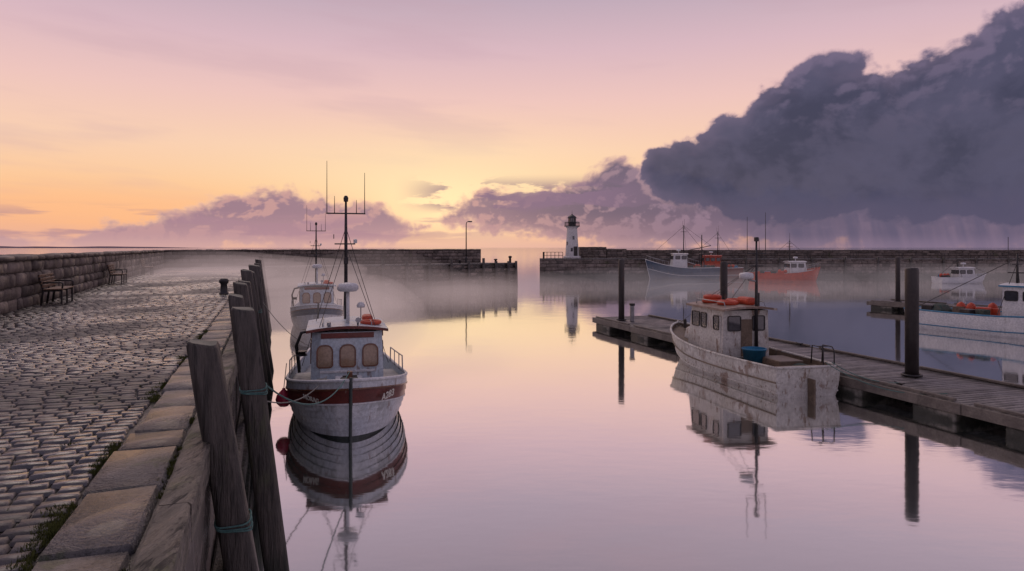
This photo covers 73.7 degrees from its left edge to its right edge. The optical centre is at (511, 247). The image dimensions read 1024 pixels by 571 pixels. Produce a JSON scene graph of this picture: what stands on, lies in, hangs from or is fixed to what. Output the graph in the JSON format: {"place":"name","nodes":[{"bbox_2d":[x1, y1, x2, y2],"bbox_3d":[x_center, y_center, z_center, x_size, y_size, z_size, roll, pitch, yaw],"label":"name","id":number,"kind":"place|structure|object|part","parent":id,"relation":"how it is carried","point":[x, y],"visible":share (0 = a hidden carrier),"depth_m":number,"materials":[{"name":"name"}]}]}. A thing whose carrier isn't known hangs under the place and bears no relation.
{"place":"outdoors","nodes":[
{"label":"outdoors","id":0,"kind":"place"},
{"bbox_2d":[0,246,181,247],"bbox_3d":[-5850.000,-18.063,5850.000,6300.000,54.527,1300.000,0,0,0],"label":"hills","id":1,"kind":"structure","parent":0,"point":[85,247],"depth_m":5387.82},
{"bbox_2d":[0,273,241,570],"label":"cobblestone pavement","id":2,"kind":"structure","parent":0,"point":[88,325],"depth_m":9.27,"materials":[{"name":"stone"}]},
{"bbox_2d":[37,273,73,304],"bbox_3d":[-13.936,1.248,20.883,0.664,0.912,1.700,0,0,-22],"label":"park bench","id":3,"kind":"object","parent":2,"relation":"on","point":[48,283],"visible":1,"depth_m":20.67,"materials":[{"name":"wood"}]},
{"bbox_2d":[1,320,208,570],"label":"grass tufts","id":4,"kind":"object","parent":2,"relation":"on","point":[55,526],"visible":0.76,"depth_m":4.44,"materials":[{"name":"green plant"}]},
{"bbox_2d":[107,264,126,284],"bbox_3d":[-18.602,1.248,32.172,0.664,0.912,1.700,0,0,-22],"label":"park bench","id":5,"kind":"object","parent":2,"relation":"on","point":[112,271],"visible":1,"depth_m":32.02,"materials":[{"name":"wood"}]},
{"bbox_2d":[140,260,153,274],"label":"park bench","id":6,"kind":"object","parent":2,"relation":"on","point":[143,264],"visible":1,"depth_m":43.66,"materials":[{"name":"metal"}]},
{"bbox_2d":[219,278,228,293],"bbox_3d":[-10.550,1.410,25.000,0.340,0.580,0.335,0,0,0],"label":"mooring bollard","id":7,"kind":"object","parent":2,"relation":"on","point":[223,282],"visible":1,"depth_m":24.89,"materials":[{"name":"metal"}]},
{"bbox_2d":[0,262,514,570],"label":"stone quay","id":8,"kind":"structure","parent":0,"point":[105,527],"depth_m":5.59,"materials":[{"name":"grey stone"}]},
{"bbox_2d":[0,252,163,314],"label":"face stones","id":9,"kind":"object","parent":8,"relation":"on","point":[9,280],"visible":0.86,"depth_m":23.56,"materials":[{"name":"grey stone"}]},
{"bbox_2d":[0,250,163,308],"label":"sea wall","id":10,"kind":"structure","parent":8,"relation":"on","point":[8,258],"depth_m":23.76,"materials":[{"name":"stone"}]},
{"bbox_2d":[129,334,248,570],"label":"timber fender","id":11,"kind":"object","parent":8,"relation":"attached to","point":[164,545],"visible":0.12,"depth_m":4.67,"materials":[{"name":"wood"}]},
{"bbox_2d":[163,249,480,266],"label":"pier parapet","id":12,"kind":"structure","parent":8,"relation":"on","point":[206,257],"depth_m":67.70,"materials":[{"name":"stone"}]},
{"bbox_2d":[351,259,354,292],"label":"pier fender post","id":13,"kind":"object","parent":8,"relation":"attached to","point":[352,275],"visible":0.66,"depth_m":62.70,"materials":[{"name":"wood"}]},
{"bbox_2d":[381,259,384,291],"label":"pier fender post","id":14,"kind":"object","parent":8,"relation":"attached to","point":[382,275],"visible":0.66,"depth_m":64.44,"materials":[{"name":"wood"}]},
{"bbox_2d":[405,261,408,290],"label":"pier fender post","id":15,"kind":"object","parent":8,"relation":"attached to","point":[406,278],"visible":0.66,"depth_m":65.91,"materials":[{"name":"wood"}]},
{"bbox_2d":[428,262,430,289],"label":"pier fender post","id":16,"kind":"object","parent":8,"relation":"attached to","point":[429,275],"visible":0.66,"depth_m":67.37,"materials":[{"name":"wood"}]},
{"bbox_2d":[450,258,452,288],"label":"pier fender post","id":17,"kind":"object","parent":8,"relation":"attached to","point":[451,273],"visible":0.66,"depth_m":68.83,"materials":[{"name":"wood"}]},
{"bbox_2d":[468,261,470,287],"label":"pier fender post","id":18,"kind":"object","parent":8,"relation":"attached to","point":[469,279],"visible":0.66,"depth_m":70.04,"materials":[{"name":"wood"}]},
{"bbox_2d":[482,258,484,287],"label":"pier fender post","id":19,"kind":"object","parent":8,"relation":"attached to","point":[483,272],"visible":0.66,"depth_m":71.11,"materials":[{"name":"wood"}]},
{"bbox_2d":[495,261,497,286],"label":"pier fender post","id":20,"kind":"object","parent":8,"relation":"attached to","point":[496,273],"visible":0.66,"depth_m":72.05,"materials":[{"name":"wood"}]},
{"bbox_2d":[507,261,509,286],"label":"pier fender post","id":21,"kind":"object","parent":8,"relation":"attached to","point":[508,273],"visible":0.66,"depth_m":72.99,"materials":[{"name":"wood"}]},
{"bbox_2d":[515,261,517,286],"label":"pier fender post","id":22,"kind":"object","parent":8,"relation":"attached to","point":[516,277],"visible":0.66,"depth_m":73.56,"materials":[{"name":"wood"}]},
{"bbox_2d":[143,262,487,273],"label":"stone pavement","id":23,"kind":"structure","parent":0,"point":[213,269],"depth_m":53.33,"materials":[{"name":"grey stone"}]},
{"bbox_2d":[465,221,471,262],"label":"street lamp","id":24,"kind":"object","parent":23,"relation":"on","point":[466,259],"visible":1,"depth_m":75.95,"materials":[{"name":"metal"}]},
{"bbox_2d":[0,248,1023,570],"bbox_3d":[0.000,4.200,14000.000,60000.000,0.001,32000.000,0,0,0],"label":"water","id":25,"kind":"structure","parent":0,"point":[540,424],"depth_m":14.06,"materials":[{"name":"purple liquid"}]},
{"bbox_2d":[186,339,258,570],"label":"timber piling","id":26,"kind":"object","parent":25,"relation":"in","point":[233,522],"visible":1,"depth_m":5.88,"materials":[{"name":"brown wood"}]},
{"bbox_2d":[228,293,255,507],"bbox_3d":[-4.187,2.771,10.999,0.831,4.058,0.297,0,0,5],"label":"timber piling","id":27,"kind":"object","parent":25,"relation":"in","point":[235,300],"visible":0.14,"depth_m":10.90,"materials":[{"name":"wood"}]},
{"bbox_2d":[263,302,349,404],"bbox_3d":[-5.606,2.401,17.639,2.119,1.621,19.138,0,0,-20],"label":"mooring rope","id":28,"kind":"object","parent":27,"relation":"attached to","point":[274,391],"visible":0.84,"depth_m":12.50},
{"bbox_2d":[233,281,250,306],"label":"timber piling","id":29,"kind":"object","parent":25,"relation":"in","point":[240,288],"visible":0.04,"depth_m":12.45,"materials":[{"name":"brown wood"}]},
{"bbox_2d":[238,280,253,308],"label":"timber piling","id":30,"kind":"object","parent":25,"relation":"in","point":[248,283],"visible":0.15,"depth_m":15.16,"materials":[{"name":"brown wood"}]},
{"bbox_2d":[240,269,271,409],"bbox_3d":[-6.559,2.676,17.629,0.862,4.248,0.309,0,0,-28],"label":"timber piling","id":31,"kind":"object","parent":25,"relation":"in","point":[246,275],"visible":0.41,"depth_m":17.50,"materials":[{"name":"brown wood"}]},
{"bbox_2d":[231,306,288,570],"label":"timber piling","id":32,"kind":"object","parent":25,"relation":"in","point":[253,389],"visible":1,"depth_m":8.15,"materials":[{"name":"brown wood"}]},
{"bbox_2d":[248,264,273,370],"bbox_3d":[-8.483,2.687,23.236,0.955,4.226,0.328,0,0,-4],"label":"timber piling","id":33,"kind":"object","parent":25,"relation":"in","point":[254,268],"visible":0.41,"depth_m":23.13,"materials":[{"name":"brown wood"}]},
{"bbox_2d":[256,265,265,315],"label":"timber piling","id":34,"kind":"object","parent":25,"relation":"in","point":[259,270],"visible":0.17,"depth_m":26.49,"materials":[{"name":"brown wood"}]},
{"bbox_2d":[254,263,270,342],"bbox_3d":[-10.946,2.736,30.099,0.804,4.128,0.318,0,0,-26],"label":"timber piling","id":35,"kind":"object","parent":25,"relation":"in","point":[267,320],"visible":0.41,"depth_m":30.00,"materials":[{"name":"brown wood"}]},
{"bbox_2d":[252,271,273,389],"bbox_3d":[-7.404,2.740,20.152,0.876,4.121,0.319,0,0,-21],"label":"timber piling","id":36,"kind":"object","parent":25,"relation":"in","point":[269,376],"visible":0.39,"depth_m":20.05,"materials":[{"name":"brown wood"}]},
{"bbox_2d":[255,259,271,330],"bbox_3d":[-12.456,2.684,34.319,1.002,4.232,0.353,0,0,-44],"label":"timber piling","id":37,"kind":"object","parent":25,"relation":"in","point":[257,261],"visible":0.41,"depth_m":34.23,"materials":[{"name":"brown wood"}]},
{"bbox_2d":[259,256,270,308],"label":"timber piling","id":38,"kind":"object","parent":25,"relation":"in","point":[266,285],"visible":0.48,"depth_m":46.49,"materials":[{"name":"wood"}]},
{"bbox_2d":[290,212,342,329],"bbox_3d":[-10.898,1.154,37.993,2.764,7.008,8.095,0,0,-17],"label":"fishing boat","id":39,"kind":"object","parent":25,"relation":"on","point":[305,308],"visible":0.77,"depth_m":36.34,"materials":[{"name":"white wood"}]},
{"bbox_3d":[-10.941,2.680,36.302,0.330,0.499,0.035,0,0,-17],"label":"window glass","id":40,"kind":"part","parent":39,"relation":"part of","materials":[{"name":"beige glass"}]},
{"bbox_3d":[-10.418,2.680,36.467,0.330,0.499,0.035,0,0,-17],"label":"window glass","id":41,"kind":"part","parent":39,"relation":"part of","materials":[{"name":"beige glass"}]},
{"bbox_3d":[-9.894,2.680,36.632,0.330,0.499,0.035,0,0,-17],"label":"window glass","id":42,"kind":"part","parent":39,"relation":"part of","materials":[{"name":"beige glass"}]},
{"bbox_2d":[285,173,407,439],"bbox_3d":[-4.618,1.154,18.943,2.962,7.008,9.095,0,0,-15],"label":"fishing boat","id":43,"kind":"object","parent":25,"relation":"on","point":[365,399],"visible":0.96,"depth_m":16.76,"materials":[{"name":"white paint"}]},
{"bbox_2d":[275,363,289,406],"bbox_3d":[-5.495,3.316,16.435,0.380,1.048,0.374,0,0,0],"label":"fender buoy","id":44,"kind":"object","parent":43,"relation":"hanging from","point":[283,391],"visible":0.85,"depth_m":16.32,"materials":[{"name":"red plastic"}]},
{"bbox_3d":[-5.078,2.660,17.273,0.040,0.530,0.410,0,0,-15],"label":"window frame","id":45,"kind":"part","parent":43,"relation":"part of","materials":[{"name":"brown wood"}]},
{"bbox_3d":[-4.601,2.680,16.775,0.400,0.569,0.080,0,0,-15],"label":"window frame","id":46,"kind":"part","parent":43,"relation":"part of","materials":[{"name":"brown wood"}]},
{"bbox_3d":[-4.601,2.680,16.773,0.330,0.499,0.035,0,0,-15],"label":"window glass","id":47,"kind":"part","parent":43,"relation":"part of","materials":[{"name":"beige glass"}]},
{"bbox_3d":[-4.071,2.680,16.918,0.400,0.569,0.080,0,0,-15],"label":"window frame","id":48,"kind":"part","parent":43,"relation":"part of","materials":[{"name":"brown wood"}]},
{"bbox_3d":[-4.071,2.680,16.916,0.330,0.499,0.035,0,0,-15],"label":"window glass","id":49,"kind":"part","parent":43,"relation":"part of","materials":[{"name":"beige glass"}]},
{"bbox_3d":[-3.541,2.680,17.059,0.330,0.499,0.035,0,0,-15],"label":"window glass","id":50,"kind":"part","parent":43,"relation":"part of","materials":[{"name":"beige glass"}]},
{"bbox_3d":[-3.541,2.680,17.061,0.400,0.569,0.080,0,0,-15],"label":"window frame","id":51,"kind":"part","parent":43,"relation":"part of","materials":[{"name":"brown wood"}]},
{"bbox_2d":[616,259,625,330],"bbox_3d":[5.530,3.150,34.500,0.510,5.100,0.510,0,0,0],"label":"dock piling","id":52,"kind":"object","parent":25,"relation":"in","point":[620,289],"visible":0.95,"depth_m":34.37,"materials":[{"name":"wood"}]},
{"bbox_2d":[645,219,719,279],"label":"fishing boat","id":53,"kind":"object","parent":25,"relation":"on","point":[677,268],"visible":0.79,"depth_m":89.82,"materials":[{"name":"grey paint"}]},
{"bbox_2d":[687,232,743,278],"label":"fishing boat","id":54,"kind":"object","parent":25,"relation":"on","point":[734,271],"visible":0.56,"depth_m":92.76,"materials":[{"name":"red paint"}]},
{"bbox_2d":[720,262,727,299],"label":"dock piling","id":55,"kind":"object","parent":25,"relation":"in","point":[724,277],"visible":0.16,"depth_m":28.87,"materials":[{"name":"wood"}]},
{"bbox_2d":[670,212,840,399],"bbox_3d":[7.472,1.731,22.995,2.509,5.761,8.525,0,0,-12],"label":"fishing boat","id":56,"kind":"object","parent":25,"relation":"on","point":[726,340],"visible":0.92,"depth_m":22.13,"materials":[{"name":"white wood"}]},
{"label":"window glass","id":57,"kind":"part","parent":56,"relation":"part of","materials":[{"name":"grey glass"}]},
{"bbox_3d":[6.438,2.470,23.907,0.040,0.520,0.560,0,0,-12],"label":"window frame","id":58,"kind":"part","parent":56,"relation":"part of","materials":[{"name":"metal"}]},
{"label":"window glass","id":59,"kind":"part","parent":56,"relation":"part of","materials":[{"name":"grey glass"}]},
{"bbox_3d":[6.556,2.470,23.350,0.040,0.520,0.400,0,0,-12],"label":"window frame","id":60,"kind":"part","parent":56,"relation":"part of","materials":[{"name":"metal"}]},
{"label":"window glass","id":61,"kind":"part","parent":56,"relation":"part of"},
{"bbox_3d":[6.716,2.470,22.463,0.040,0.480,0.380,0,0,-12],"label":"window frame","id":62,"kind":"part","parent":56,"relation":"part of","materials":[{"name":"metal"}]},
{"bbox_3d":[6.737,2.900,22.468,0.030,1.300,0.520,0,0,-12],"label":"side door","id":63,"kind":"part","parent":56,"relation":"part of","materials":[{"name":"white wood"}]},
{"bbox_3d":[7.219,2.470,22.168,0.480,0.500,0.040,0,0,-12],"label":"window frame","id":64,"kind":"part","parent":56,"relation":"part of","materials":[{"name":"metal"}]},
{"label":"window glass","id":65,"kind":"part","parent":56,"relation":"part of","materials":[{"name":"grey glass"}]},
{"bbox_3d":[7.649,2.940,22.261,0.400,1.200,0.030,0,0,-12],"label":"aft door","id":66,"kind":"part","parent":56,"relation":"part of","materials":[{"name":"brown wood"}]},
{"label":"window glass","id":67,"kind":"part","parent":56,"relation":"part of","materials":[{"name":"grey glass"}]},
{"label":"window frame","id":68,"kind":"part","parent":56,"relation":"part of","materials":[{"name":"metal"}]},
{"bbox_2d":[540,258,1023,276],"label":"breakwater","id":69,"kind":"object","parent":25,"relation":"in","point":[636,267],"visible":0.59,"depth_m":96.72,"materials":[{"name":"stone"}]},
{"bbox_2d":[563,214,580,257],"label":"lighthouse","id":70,"kind":"object","parent":69,"relation":"on","point":[572,250],"visible":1,"depth_m":97.60,"materials":[{"name":"white paint"}]},
{"bbox_2d":[574,246,577,255],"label":"door","id":71,"kind":"structure","parent":70,"relation":"in","point":[575,247],"depth_m":97.40,"materials":[{"name":"wood"}]},
{"bbox_2d":[578,247,605,256],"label":"lookout wall","id":72,"kind":"structure","parent":69,"relation":"on","point":[588,252],"depth_m":99.68,"materials":[{"name":"stone"}]},
{"bbox_2d":[580,248,605,257],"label":"face stones","id":73,"kind":"object","parent":69,"relation":"on","point":[585,251],"visible":0.87,"depth_m":99.63,"materials":[{"name":"grey stone"}]},
{"bbox_2d":[606,249,626,257],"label":"store wall","id":74,"kind":"structure","parent":69,"relation":"on","point":[614,249],"depth_m":99.91,"materials":[{"name":"stone"}]},
{"bbox_2d":[607,250,626,257],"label":"face stones","id":75,"kind":"object","parent":69,"relation":"on","point":[614,253],"visible":0.92,"depth_m":99.95,"materials":[{"name":"grey stone"}]},
{"bbox_2d":[745,257,746,271],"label":"fender post","id":76,"kind":"object","parent":69,"relation":"attached to","point":[745,264],"visible":0.65,"depth_m":96.35,"materials":[{"name":"brown wood"}]},
{"bbox_2d":[627,250,1023,257],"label":"breakwater parapet","id":77,"kind":"structure","parent":69,"relation":"on","point":[849,253],"depth_m":101.62,"materials":[{"name":"grey stone"}]},
{"bbox_2d":[844,257,845,276],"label":"fender post","id":78,"kind":"object","parent":69,"relation":"attached to","point":[844,266],"visible":0.65,"depth_m":96.60,"materials":[{"name":"grey wood"}]},
{"bbox_2d":[877,257,878,276],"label":"fender post","id":79,"kind":"object","parent":69,"relation":"attached to","point":[877,266],"visible":0.65,"depth_m":96.67,"materials":[{"name":"grey wood"}]},
{"bbox_2d":[942,257,944,273],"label":"fender post","id":80,"kind":"object","parent":69,"relation":"attached to","point":[943,264],"visible":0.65,"depth_m":96.83,"materials":[{"name":"grey wood"}]},
{"bbox_2d":[975,257,977,273],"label":"fender post","id":81,"kind":"object","parent":69,"relation":"attached to","point":[976,264],"visible":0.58,"depth_m":96.90,"materials":[{"name":"grey wood"}]},
{"bbox_2d":[1008,257,1009,276],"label":"fender post","id":82,"kind":"object","parent":69,"relation":"attached to","point":[1009,268],"visible":0.54,"depth_m":96.96,"materials":[{"name":"grey wood"}]},
{"bbox_2d":[749,235,819,281],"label":"fishing boat","id":83,"kind":"object","parent":25,"relation":"on","point":[796,271],"visible":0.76,"depth_m":83.51,"materials":[{"name":"orange paint"}]},
{"bbox_2d":[592,314,1023,441],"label":"floating dock","id":84,"kind":"object","parent":25,"relation":"on","point":[968,398],"visible":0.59,"depth_m":18.62,"materials":[{"name":"grey wood"}]},
{"bbox_2d":[629,303,634,321],"bbox_3d":[6.000,3.240,34.100,0.260,0.920,0.260,0,0,0],"label":"power pedestal","id":85,"kind":"object","parent":84,"relation":"on","point":[632,305],"visible":1,"depth_m":34.00,"materials":[{"name":"grey metal"}]},
{"bbox_2d":[894,257,901,309],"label":"dock piling","id":86,"kind":"object","parent":25,"relation":"in","point":[897,279],"visible":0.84,"depth_m":45.88,"materials":[{"name":"wood"}]},
{"bbox_2d":[900,268,922,377],"bbox_3d":[11.450,3.140,19.550,0.570,5.120,0.570,0,0,0],"label":"dock piling","id":87,"kind":"object","parent":25,"relation":"in","point":[911,322],"visible":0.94,"depth_m":19.40,"materials":[{"name":"wood"}]},
{"bbox_2d":[867,299,1001,310],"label":"floating dock","id":88,"kind":"object","parent":25,"relation":"on","point":[891,304],"visible":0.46,"depth_m":45.77,"materials":[{"name":"brown wood"}]},
{"bbox_2d":[931,254,986,282],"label":"fishing boat","id":89,"kind":"object","parent":25,"relation":"on","point":[963,274],"visible":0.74,"depth_m":80.33,"materials":[{"name":"white paint"}]},
{"bbox_2d":[904,237,1023,338],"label":"fishing boat","id":90,"kind":"object","parent":25,"relation":"on","point":[992,319],"visible":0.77,"depth_m":32.66,"materials":[{"name":"white paint"}]},
{"label":"window glass","id":91,"kind":"part","parent":90,"relation":"part of","materials":[{"name":"black glass"}]},
{"bbox_2d":[0,0,1023,247],"label":"sky","id":92,"kind":"structure","parent":0,"point":[124,123],"materials":[{"name":"purple"}]},
{"bbox_3d":[10.255,3.613,18.072,0.080,0.114,0.348,0,0,-18],"label":"dock cleat","id":93,"kind":"object","parent":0,"visible":0},
{"bbox_2d":[825,362,947,394],"bbox_3d":[8.507,3.320,22.030,0.967,0.857,11.411,0,0,-18],"label":"mooring rope","id":94,"kind":"object","parent":93,"relation":"attached to","point":[871,379],"visible":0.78,"depth_m":18.51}
]}

